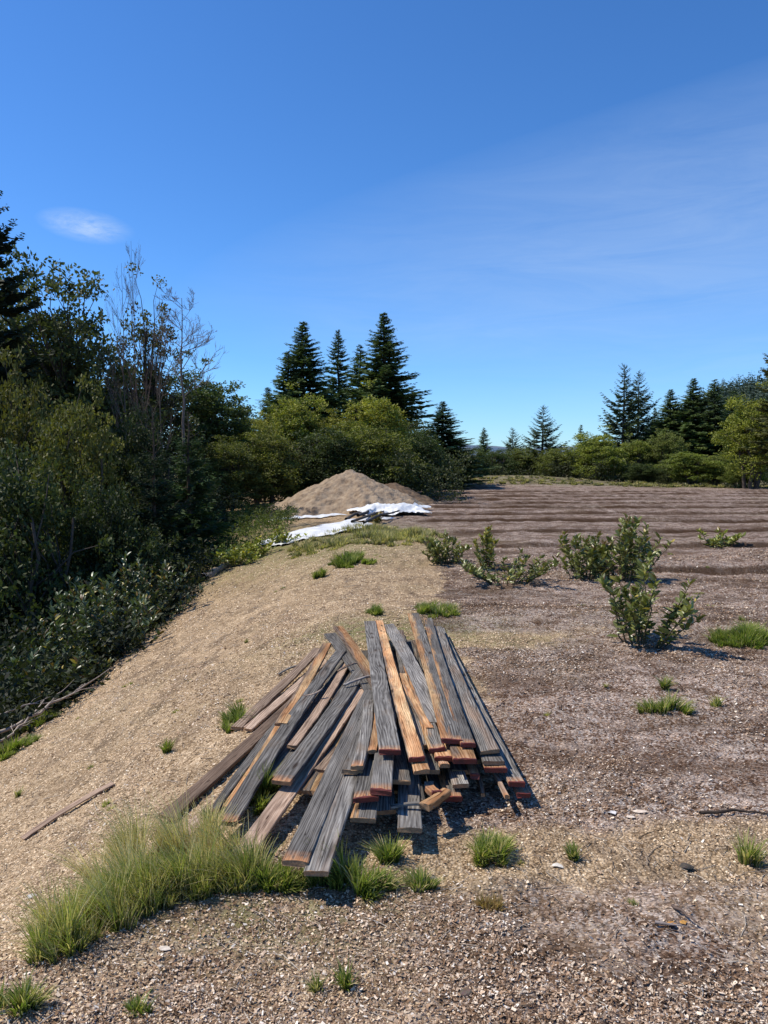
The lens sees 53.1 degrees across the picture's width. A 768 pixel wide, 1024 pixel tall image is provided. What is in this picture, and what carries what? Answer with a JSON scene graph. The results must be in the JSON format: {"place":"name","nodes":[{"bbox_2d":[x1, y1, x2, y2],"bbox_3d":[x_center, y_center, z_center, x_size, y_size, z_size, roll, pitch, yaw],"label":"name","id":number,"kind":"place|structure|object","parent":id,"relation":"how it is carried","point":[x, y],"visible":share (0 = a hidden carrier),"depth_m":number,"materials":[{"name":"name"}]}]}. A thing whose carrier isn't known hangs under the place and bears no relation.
{"place":"outdoors","nodes":[
{"label":"outdoors","id":0,"kind":"place"},
{"bbox_2d":[277,521,457,558],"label":"grass","id":1,"kind":"structure","parent":0,"point":[389,536],"depth_m":16.92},
{"bbox_2d":[0,470,767,1023],"bbox_3d":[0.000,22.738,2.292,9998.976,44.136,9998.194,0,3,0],"label":"ground","id":2,"kind":"structure","parent":0,"point":[536,516],"depth_m":4.49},
{"bbox_2d":[0,190,58,457],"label":"conifer tree","id":3,"kind":"object","parent":2,"relation":"on","point":[10,294],"visible":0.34,"depth_m":20.83,"materials":[{"name":"green plant"}]},
{"bbox_2d":[0,962,59,1017],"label":"grass tuft","id":4,"kind":"object","parent":2,"relation":"on","point":[24,999],"visible":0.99,"depth_m":2.25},
{"bbox_2d":[0,344,86,584],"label":"broadleaf tree","id":5,"kind":"object","parent":2,"relation":"on","point":[18,434],"visible":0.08,"depth_m":17.77,"materials":[{"name":"green plant"}]},
{"bbox_2d":[0,622,114,712],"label":"laurel shrub","id":6,"kind":"object","parent":2,"relation":"on","point":[31,657],"visible":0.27,"depth_m":9.73,"materials":[{"name":"green plant"}]},
{"bbox_2d":[0,437,123,669],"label":"broadleaf tree","id":7,"kind":"object","parent":2,"relation":"on","point":[24,512],"visible":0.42,"depth_m":13.40,"materials":[{"name":"green plant"}]},
{"bbox_2d":[0,242,167,468],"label":"broadleaf tree","id":8,"kind":"object","parent":2,"relation":"on","point":[71,359],"visible":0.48,"depth_m":23.97,"materials":[{"name":"green plant"}]},
{"bbox_2d":[20,372,154,584],"bbox_3d":[-6.472,0.518,16.735,2.573,7.023,2.976,3,5,41],"label":"broadleaf tree","id":9,"kind":"object","parent":2,"relation":"on","point":[74,462],"visible":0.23,"depth_m":16.17,"materials":[{"name":"green plant"}]},
{"bbox_2d":[21,571,164,675],"bbox_3d":[-4.331,1.669,11.346,1.876,1.636,1.908,-2,4,-29],"label":"laurel shrub","id":10,"kind":"object","parent":2,"relation":"on","point":[82,607],"visible":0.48,"depth_m":11.21,"materials":[{"name":"green plant"}]},
{"bbox_2d":[42,477,187,611],"bbox_3d":[-5.245,1.282,15.029,2.510,3.943,2.678,0,4,4],"label":"broadleaf tree","id":11,"kind":"object","parent":2,"relation":"on","point":[126,536],"visible":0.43,"depth_m":14.45,"materials":[{"name":"green plant"}]},
{"bbox_2d":[96,266,146,477],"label":"bare tree","id":12,"kind":"object","parent":2,"relation":"on","point":[115,398],"visible":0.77,"depth_m":23.34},
{"bbox_2d":[0,473,243,745],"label":"undergrowth","id":13,"kind":"object","parent":2,"relation":"on","point":[8,719],"visible":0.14,"depth_m":10.38,"materials":[{"name":"green plant"}]},
{"bbox_2d":[104,245,157,434],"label":"bare tree","id":14,"kind":"object","parent":2,"relation":"on","point":[133,312],"visible":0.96,"depth_m":21.73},
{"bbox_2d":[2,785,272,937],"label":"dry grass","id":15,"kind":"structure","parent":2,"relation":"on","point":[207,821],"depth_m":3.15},
{"bbox_2d":[93,405,191,544],"bbox_3d":[-6.209,-0.091,20.011,2.976,5.457,2.789,2,4,31],"label":"broadleaf tree","id":16,"kind":"object","parent":2,"relation":"on","point":[139,437],"visible":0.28,"depth_m":19.74,"materials":[{"name":"green plant"}]},
{"bbox_2d":[2,815,284,964],"bbox_3d":[-0.880,1.331,2.824,1.102,0.321,0.520,-3,5,-40],"label":"long grass clump","id":17,"kind":"object","parent":2,"relation":"on","point":[127,897],"visible":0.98,"depth_m":2.78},
{"bbox_2d":[86,545,203,633],"bbox_3d":[-4.175,1.389,13.433,1.839,1.678,1.809,2,4,34],"label":"laurel shrub","id":18,"kind":"object","parent":2,"relation":"on","point":[143,582],"visible":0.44,"depth_m":13.25,"materials":[{"name":"green plant"}]},
{"bbox_2d":[109,262,198,460],"bbox_3d":[-8.161,-3.142,27.013,2.965,10.436,3.032,-2,4,-26],"label":"broadleaf tree","id":19,"kind":"object","parent":2,"relation":"on","point":[145,362],"visible":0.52,"depth_m":26.64,"materials":[{"name":"green plant"}]},
{"bbox_2d":[96,329,214,481],"bbox_3d":[-9.126,-2.003,27.878,5.528,8.829,4.783,-2,4,-32],"label":"broadleaf tree","id":20,"kind":"object","parent":2,"relation":"on","point":[177,421],"visible":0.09,"depth_m":27.49,"materials":[{"name":"green plant"}]},
{"bbox_2d":[116,421,199,590],"bbox_3d":[-5.102,0.290,16.865,2.159,4.565,2.413,-1,4,-15],"label":"young fir","id":21,"kind":"object","parent":2,"relation":"on","point":[163,517],"visible":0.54,"depth_m":16.97,"materials":[{"name":"green plant"}]},
{"bbox_2d":[149,284,227,509],"bbox_3d":[-5.891,-2.559,22.981,1.889,8.215,2.489,-3,5,-40],"label":"bare tree","id":22,"kind":"object","parent":2,"relation":"on","point":[180,356],"visible":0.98,"depth_m":22.82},
{"bbox_2d":[140,411,248,563],"bbox_3d":[-5.093,-0.433,19.354,2.476,4.209,2.768,2,4,24],"label":"young fir","id":23,"kind":"object","parent":2,"relation":"on","point":[195,521],"visible":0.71,"depth_m":19.39,"materials":[{"name":"green plant"}]},
{"bbox_2d":[157,349,257,480],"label":"broadleaf tree","id":24,"kind":"object","parent":2,"relation":"on","point":[208,407],"visible":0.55,"depth_m":31.98,"materials":[{"name":"green plant"}]},
{"bbox_2d":[159,699,289,821],"bbox_3d":[-0.764,1.352,4.669,0.100,0.028,1.996,1,8,17],"label":"board","id":25,"kind":"object","parent":2,"relation":"on","point":[207,781],"visible":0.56,"depth_m":4.22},
{"bbox_2d":[186,434,269,513],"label":"broadleaf tree","id":26,"kind":"object","parent":2,"relation":"on","point":[232,480],"visible":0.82,"depth_m":28.73,"materials":[{"name":"green plant"}]},
{"bbox_2d":[178,500,299,576],"bbox_3d":[-4.368,0.969,23.080,3.741,2.358,12.388,0,3,0],"label":"ground cover","id":27,"kind":"object","parent":2,"relation":"on","point":[262,516],"visible":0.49,"depth_m":22.17,"materials":[{"name":"green plant"}]},
{"bbox_2d":[210,721,275,811],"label":"board","id":28,"kind":"object","parent":2,"relation":"on","point":[233,782],"visible":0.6,"depth_m":3.90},
{"bbox_2d":[218,424,309,507],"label":"broadleaf tree","id":29,"kind":"object","parent":2,"relation":"on","point":[277,472],"visible":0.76,"depth_m":30.44,"materials":[{"name":"green plant"}]},
{"bbox_2d":[230,648,319,729],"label":"board","id":30,"kind":"object","parent":2,"relation":"on","point":[279,688],"visible":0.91,"depth_m":5.46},
{"bbox_2d":[243,848,315,894],"bbox_3d":[-0.416,1.379,2.962,0.317,0.136,0.257,0,3,0],"label":"grass tuft","id":31,"kind":"object","parent":2,"relation":"on","point":[269,881],"visible":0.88,"depth_m":2.92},
{"bbox_2d":[263,350,324,437],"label":"conifer tree","id":32,"kind":"object","parent":2,"relation":"on","point":[285,371],"visible":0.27,"depth_m":48.34,"materials":[{"name":"green plant"}]},
{"bbox_2d":[267,381,329,486],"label":"broadleaf tree","id":33,"kind":"object","parent":2,"relation":"on","point":[297,417],"visible":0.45,"depth_m":39.70,"materials":[{"name":"green plant"}]},
{"bbox_2d":[253,321,355,431],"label":"conifer tree","id":34,"kind":"object","parent":2,"relation":"on","point":[302,357],"visible":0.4,"depth_m":48.99,"materials":[{"name":"green plant"}]},
{"bbox_2d":[266,659,342,778],"bbox_3d":[-0.415,1.226,4.924,0.103,0.027,2.254,0,5,8],"label":"board","id":35,"kind":"object","parent":2,"relation":"on","point":[285,754],"visible":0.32,"depth_m":4.48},
{"bbox_2d":[217,650,346,826],"bbox_3d":[-0.509,1.198,4.575,0.097,0.036,2.526,0,7,8],"label":"board","id":36,"kind":"object","parent":35,"relation":"on","point":[243,796],"visible":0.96,"depth_m":4.06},
{"bbox_2d":[275,643,330,725],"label":"board","id":37,"kind":"object","parent":36,"relation":"on","point":[284,717],"visible":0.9,"depth_m":5.13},
{"bbox_2d":[287,662,347,748],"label":"board","id":38,"kind":"object","parent":35,"relation":"on","point":[305,728],"visible":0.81,"depth_m":4.64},
{"bbox_2d":[278,425,369,495],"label":"broadleaf tree","id":39,"kind":"object","parent":2,"relation":"on","point":[328,449],"visible":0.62,"depth_m":32.07,"materials":[{"name":"green plant"}]},
{"bbox_2d":[319,329,351,421],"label":"conifer tree","id":40,"kind":"object","parent":2,"relation":"on","point":[340,382],"visible":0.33,"depth_m":55.25,"materials":[{"name":"green plant"}]},
{"bbox_2d":[255,469,430,515],"bbox_3d":[-1.250,-0.567,28.619,7.375,2.038,6.750,0,3,0],"label":"soil mound","id":41,"kind":"object","parent":2,"relation":"on","point":[343,492],"visible":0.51,"depth_m":27.23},
{"bbox_2d":[285,828,406,902],"bbox_3d":[-0.139,1.349,2.952,0.490,0.207,0.300,0,3,0],"label":"grass tuft","id":42,"kind":"object","parent":2,"relation":"on","point":[337,878],"visible":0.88,"depth_m":2.94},
{"bbox_2d":[230,445,476,506],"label":"undergrowth","id":43,"kind":"object","parent":2,"relation":"on","point":[443,484],"visible":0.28,"depth_m":32.63,"materials":[{"name":"green plant"}]},
{"bbox_2d":[300,420,428,487],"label":"broadleaf tree","id":44,"kind":"object","parent":2,"relation":"on","point":[376,445],"visible":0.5,"depth_m":33.07,"materials":[{"name":"green plant"}]},
{"bbox_2d":[332,378,411,459],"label":"broadleaf tree","id":45,"kind":"object","parent":2,"relation":"on","point":[389,417],"visible":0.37,"depth_m":39.39,"materials":[{"name":"green plant"}]},
{"bbox_2d":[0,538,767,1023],"bbox_3d":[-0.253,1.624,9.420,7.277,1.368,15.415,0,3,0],"label":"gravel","id":46,"kind":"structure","parent":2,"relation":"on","point":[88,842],"depth_m":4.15,"materials":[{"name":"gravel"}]},
{"bbox_2d":[0,554,767,1023],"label":"twig litter","id":47,"kind":"object","parent":2,"relation":"on","point":[400,866],"visible":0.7,"depth_m":3.04,"materials":[{"name":"wood"}]},
{"bbox_2d":[0,546,767,1023],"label":"wood chips","id":48,"kind":"object","parent":2,"relation":"on","point":[588,998],"visible":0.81,"depth_m":2.54,"materials":[{"name":"wood"}]},
{"bbox_2d":[358,830,410,864],"bbox_3d":[0.003,1.368,3.139,0.244,0.123,0.202,0,3,0],"label":"grass tuft","id":49,"kind":"object","parent":2,"relation":"on","point":[389,853],"visible":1,"depth_m":3.12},
{"bbox_2d":[377,784,395,814],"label":"board","id":50,"kind":"object","parent":2,"relation":"on","point":[385,803],"visible":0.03,"depth_m":3.43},
{"bbox_2d":[352,650,368,804],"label":"board","id":51,"kind":"object","parent":50,"relation":"on","point":[365,652],"depth_m":6.04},
{"bbox_2d":[314,746,335,772],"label":"board","id":52,"kind":"object","parent":51,"relation":"on","point":[322,764],"visible":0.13,"depth_m":3.91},
{"bbox_2d":[301,720,348,795],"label":"board","id":53,"kind":"object","parent":52,"relation":"on","point":[319,774],"visible":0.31,"depth_m":3.76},
{"bbox_2d":[234,685,363,856],"bbox_3d":[-0.319,1.237,4.169,0.100,0.031,2.259,1,7,12],"label":"board","id":54,"kind":"object","parent":53,"relation":"on","point":[273,812],"visible":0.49,"depth_m":3.59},
{"bbox_2d":[271,668,363,785],"bbox_3d":[-0.311,1.173,4.431,0.103,0.028,1.763,1,6,11],"label":"board","id":55,"kind":"object","parent":54,"relation":"on","point":[288,773],"visible":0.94,"depth_m":4.11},
{"bbox_2d":[324,632,371,690],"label":"board","id":56,"kind":"object","parent":54,"relation":"on","point":[335,641],"visible":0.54,"depth_m":5.72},
{"bbox_2d":[333,626,371,687],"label":"board","id":57,"kind":"object","parent":56,"relation":"on","point":[356,653],"visible":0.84,"depth_m":5.70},
{"bbox_2d":[364,621,400,754],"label":"board","id":58,"kind":"object","parent":57,"relation":"on","point":[387,737],"visible":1,"depth_m":4.49,"materials":[{"name":"grey wood"}]},
{"bbox_2d":[350,801,377,822],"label":"board","id":59,"kind":"object","parent":50,"relation":"on","point":[365,812],"visible":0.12,"depth_m":3.29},
{"bbox_2d":[304,774,356,876],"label":"board","id":60,"kind":"object","parent":59,"relation":"on","point":[320,862],"visible":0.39,"depth_m":3.10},
{"bbox_2d":[282,690,373,867],"bbox_3d":[-0.206,1.212,3.808,0.105,0.031,1.925,0,6,8],"label":"board","id":61,"kind":"object","parent":60,"relation":"on","point":[299,851],"visible":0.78,"depth_m":3.34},
{"bbox_2d":[353,680,390,802],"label":"board","id":62,"kind":"object","parent":59,"relation":"on","point":[362,788],"visible":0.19,"depth_m":3.44,"materials":[{"name":"grey wood"}]},
{"bbox_2d":[341,707,373,774],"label":"board","id":63,"kind":"object","parent":62,"relation":"on","point":[346,768],"visible":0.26,"depth_m":3.70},
{"bbox_2d":[351,700,372,770],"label":"board","id":64,"kind":"object","parent":63,"relation":"on","point":[359,758],"visible":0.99,"depth_m":3.91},
{"bbox_2d":[370,690,396,795],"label":"board","id":65,"kind":"object","parent":62,"relation":"on","point":[382,777],"visible":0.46,"depth_m":3.48,"materials":[{"name":"grey wood"}]},
{"bbox_2d":[385,669,410,784],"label":"board","id":66,"kind":"object","parent":59,"relation":"on","point":[401,774],"visible":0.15,"depth_m":3.67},
{"bbox_2d":[389,643,429,774],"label":"board","id":67,"kind":"object","parent":66,"relation":"on","point":[421,767],"visible":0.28,"depth_m":3.56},
{"bbox_2d":[375,620,424,761],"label":"board","id":68,"kind":"object","parent":67,"relation":"on","point":[414,751],"visible":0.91,"depth_m":4.44,"materials":[{"name":"red paint"}]},
{"bbox_2d":[331,312,458,485],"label":"conifer tree","id":69,"kind":"object","parent":2,"relation":"on","point":[385,373],"visible":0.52,"depth_m":49.01,"materials":[{"name":"green plant"}]},
{"bbox_2d":[393,647,397,793],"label":"board","id":70,"kind":"object","parent":2,"relation":"on","point":[395,786],"visible":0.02,"depth_m":3.70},
{"bbox_2d":[392,650,424,800],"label":"board","id":71,"kind":"object","parent":70,"relation":"on","point":[422,796],"visible":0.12,"depth_m":3.65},
{"bbox_2d":[397,666,421,832],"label":"board","id":72,"kind":"object","parent":71,"relation":"on","point":[409,819],"visible":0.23,"depth_m":3.38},
{"bbox_2d":[405,636,439,773],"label":"board","id":73,"kind":"object","parent":72,"relation":"on","point":[433,766],"visible":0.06,"depth_m":3.75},
{"bbox_2d":[428,750,449,767],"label":"board","id":74,"kind":"object","parent":73,"relation":"on","point":[443,764],"visible":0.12,"depth_m":3.67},
{"bbox_2d":[433,726,452,761],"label":"board","id":75,"kind":"object","parent":74,"relation":"on","point":[445,755],"visible":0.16,"depth_m":3.73,"materials":[{"name":"red paint"}]},
{"bbox_2d":[403,665,444,753],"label":"board","id":76,"kind":"object","parent":75,"relation":"on","point":[434,743],"visible":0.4,"depth_m":3.95,"materials":[{"name":"red paint"}]},
{"bbox_2d":[384,623,437,725],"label":"board","id":77,"kind":"object","parent":76,"relation":"on","point":[413,669],"visible":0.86,"depth_m":5.22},
{"bbox_2d":[413,641,476,763],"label":"board","id":78,"kind":"object","parent":75,"relation":"on","point":[460,755],"visible":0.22,"depth_m":3.70,"materials":[{"name":"red paint"}]},
{"bbox_2d":[408,613,462,743],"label":"board","id":79,"kind":"object","parent":78,"relation":"on","point":[449,731],"visible":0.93,"depth_m":4.75,"materials":[{"name":"red paint"}]},
{"bbox_2d":[424,618,475,747],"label":"board","id":80,"kind":"object","parent":78,"relation":"on","point":[455,708],"visible":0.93,"depth_m":4.72,"materials":[{"name":"red paint"}]},
{"bbox_2d":[376,429,454,490],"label":"broadleaf tree","id":81,"kind":"object","parent":2,"relation":"on","point":[423,446],"visible":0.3,"depth_m":35.97,"materials":[{"name":"green plant"}]},
{"bbox_2d":[419,529,472,564],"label":"sapling","id":82,"kind":"object","parent":2,"relation":"on","point":[435,548],"visible":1,"depth_m":12.43,"materials":[{"name":"green plant"}]},
{"bbox_2d":[417,401,497,487],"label":"conifer tree","id":83,"kind":"object","parent":2,"relation":"on","point":[445,430],"visible":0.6,"depth_m":51.16,"materials":[{"name":"green plant"}]},
{"bbox_2d":[473,748,480,763],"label":"board","id":84,"kind":"object","parent":2,"relation":"on","point":[478,760],"depth_m":3.98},
{"bbox_2d":[475,749,507,772],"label":"board","id":85,"kind":"object","parent":84,"relation":"on","point":[495,768],"visible":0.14,"depth_m":3.71,"materials":[{"name":"red paint"}]},
{"bbox_2d":[475,746,504,764],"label":"board","id":86,"kind":"object","parent":85,"relation":"on","point":[492,759],"visible":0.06,"depth_m":3.76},
{"bbox_2d":[434,626,499,754],"bbox_3d":[0.488,1.106,5.310,0.116,0.032,3.046,0,3,-1],"label":"board","id":87,"kind":"object","parent":86,"relation":"on","point":[484,740],"visible":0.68,"depth_m":4.54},
{"bbox_2d":[459,825,520,867],"bbox_3d":[0.443,1.370,3.158,0.277,0.134,0.313,0,3,0],"label":"grass tuft","id":88,"kind":"object","parent":2,"relation":"on","point":[491,848],"visible":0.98,"depth_m":3.14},
{"bbox_2d":[459,547,559,585],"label":"sapling","id":89,"kind":"object","parent":2,"relation":"on","point":[474,570],"visible":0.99,"depth_m":10.32,"materials":[{"name":"green plant"}]},
{"bbox_2d":[512,784,530,798],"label":"board","id":90,"kind":"object","parent":2,"relation":"on","point":[522,792],"visible":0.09,"depth_m":3.65,"materials":[{"name":"red paint"}]},
{"bbox_2d":[443,628,524,786],"bbox_3d":[0.566,1.182,5.337,0.092,0.029,3.399,0,4,-2],"label":"board","id":91,"kind":"object","parent":90,"relation":"on","point":[513,777],"visible":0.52,"depth_m":4.24,"materials":[{"name":"red paint"}]},
{"bbox_2d":[519,406,570,475],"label":"conifer tree","id":92,"kind":"object","parent":2,"relation":"on","point":[543,436],"visible":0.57,"depth_m":65.51,"materials":[{"name":"green plant"}]},
{"bbox_2d":[531,444,584,477],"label":"broadleaf tree","id":93,"kind":"object","parent":2,"relation":"on","point":[551,455],"visible":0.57,"depth_m":62.49,"materials":[{"name":"green plant"}]},
{"bbox_2d":[556,530,622,580],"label":"sapling","id":94,"kind":"object","parent":2,"relation":"on","point":[591,566],"visible":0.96,"depth_m":10.69,"materials":[{"name":"green plant"}]},
{"bbox_2d":[561,424,631,480],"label":"broadleaf tree","id":95,"kind":"object","parent":2,"relation":"on","point":[589,448],"visible":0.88,"depth_m":59.96,"materials":[{"name":"green plant"}]},
{"bbox_2d":[472,453,767,485],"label":"scrub","id":96,"kind":"object","parent":2,"relation":"on","point":[561,473],"visible":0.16,"depth_m":60.32,"materials":[{"name":"green plant"}]},
{"bbox_2d":[591,364,652,482],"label":"conifer tree","id":97,"kind":"object","parent":2,"relation":"on","point":[621,415],"visible":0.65,"depth_m":69.22,"materials":[{"name":"green plant"}]},
{"bbox_2d":[581,513,674,581],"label":"sapling","id":98,"kind":"object","parent":2,"relation":"on","point":[627,563],"visible":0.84,"depth_m":10.56,"materials":[{"name":"green plant"}]},
{"bbox_2d":[597,550,705,647],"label":"sapling","id":99,"kind":"object","parent":2,"relation":"on","point":[637,620],"visible":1,"depth_m":6.66,"materials":[{"name":"green plant"}]},
{"bbox_2d":[633,427,691,483],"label":"broadleaf tree","id":100,"kind":"object","parent":2,"relation":"on","point":[676,443],"visible":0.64,"depth_m":61.10,"materials":[{"name":"green plant"}]},
{"bbox_2d":[630,389,696,483],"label":"conifer tree","id":101,"kind":"object","parent":2,"relation":"on","point":[668,406],"visible":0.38,"depth_m":68.26,"materials":[{"name":"green plant"}]},
{"bbox_2d":[632,688,697,714],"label":"grass tuft","id":102,"kind":"object","parent":2,"relation":"on","point":[665,706],"visible":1,"depth_m":5.02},
{"bbox_2d":[651,378,731,483],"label":"conifer tree","id":103,"kind":"object","parent":2,"relation":"on","point":[688,412],"visible":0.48,"depth_m":66.90,"materials":[{"name":"green plant"}]},
{"bbox_2d":[654,446,731,484],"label":"broadleaf tree","id":104,"kind":"object","parent":2,"relation":"on","point":[684,467],"visible":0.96,"depth_m":56.31,"materials":[{"name":"green plant"}]},
{"bbox_2d":[676,379,754,484],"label":"conifer tree","id":105,"kind":"object","parent":2,"relation":"on","point":[715,419],"visible":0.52,"depth_m":66.11,"materials":[{"name":"green plant"}]},
{"bbox_2d":[703,618,767,649],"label":"grass tuft","id":106,"kind":"object","parent":2,"relation":"on","point":[753,635],"visible":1,"depth_m":6.87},
{"bbox_2d":[707,380,767,488],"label":"broadleaf tree","id":107,"kind":"object","parent":2,"relation":"on","point":[739,422],"visible":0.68,"depth_m":51.66,"materials":[{"name":"green plant"}]},
{"bbox_2d":[726,824,767,866],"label":"grass tuft","id":108,"kind":"object","parent":2,"relation":"on","point":[748,855],"visible":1,"depth_m":3.12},
{"bbox_2d":[739,353,767,464],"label":"conifer tree","id":109,"kind":"object","parent":2,"relation":"on","point":[763,449],"visible":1,"depth_m":48.09,"materials":[{"name":"green plant"}]},
{"bbox_2d":[0,0,767,448],"label":"sky","id":110,"kind":"structure","parent":0,"point":[539,199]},
{"bbox_2d":[463,475,767,487],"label":"grass","id":111,"kind":"structure","parent":0,"point":[585,481],"depth_m":54.40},
{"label":"hill","id":112,"kind":"structure","parent":0,"visible":0},
{"bbox_2d":[594,371,767,479],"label":"forest","id":113,"kind":"object","parent":112,"relation":"on","point":[748,389],"visible":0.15,"depth_m":356.63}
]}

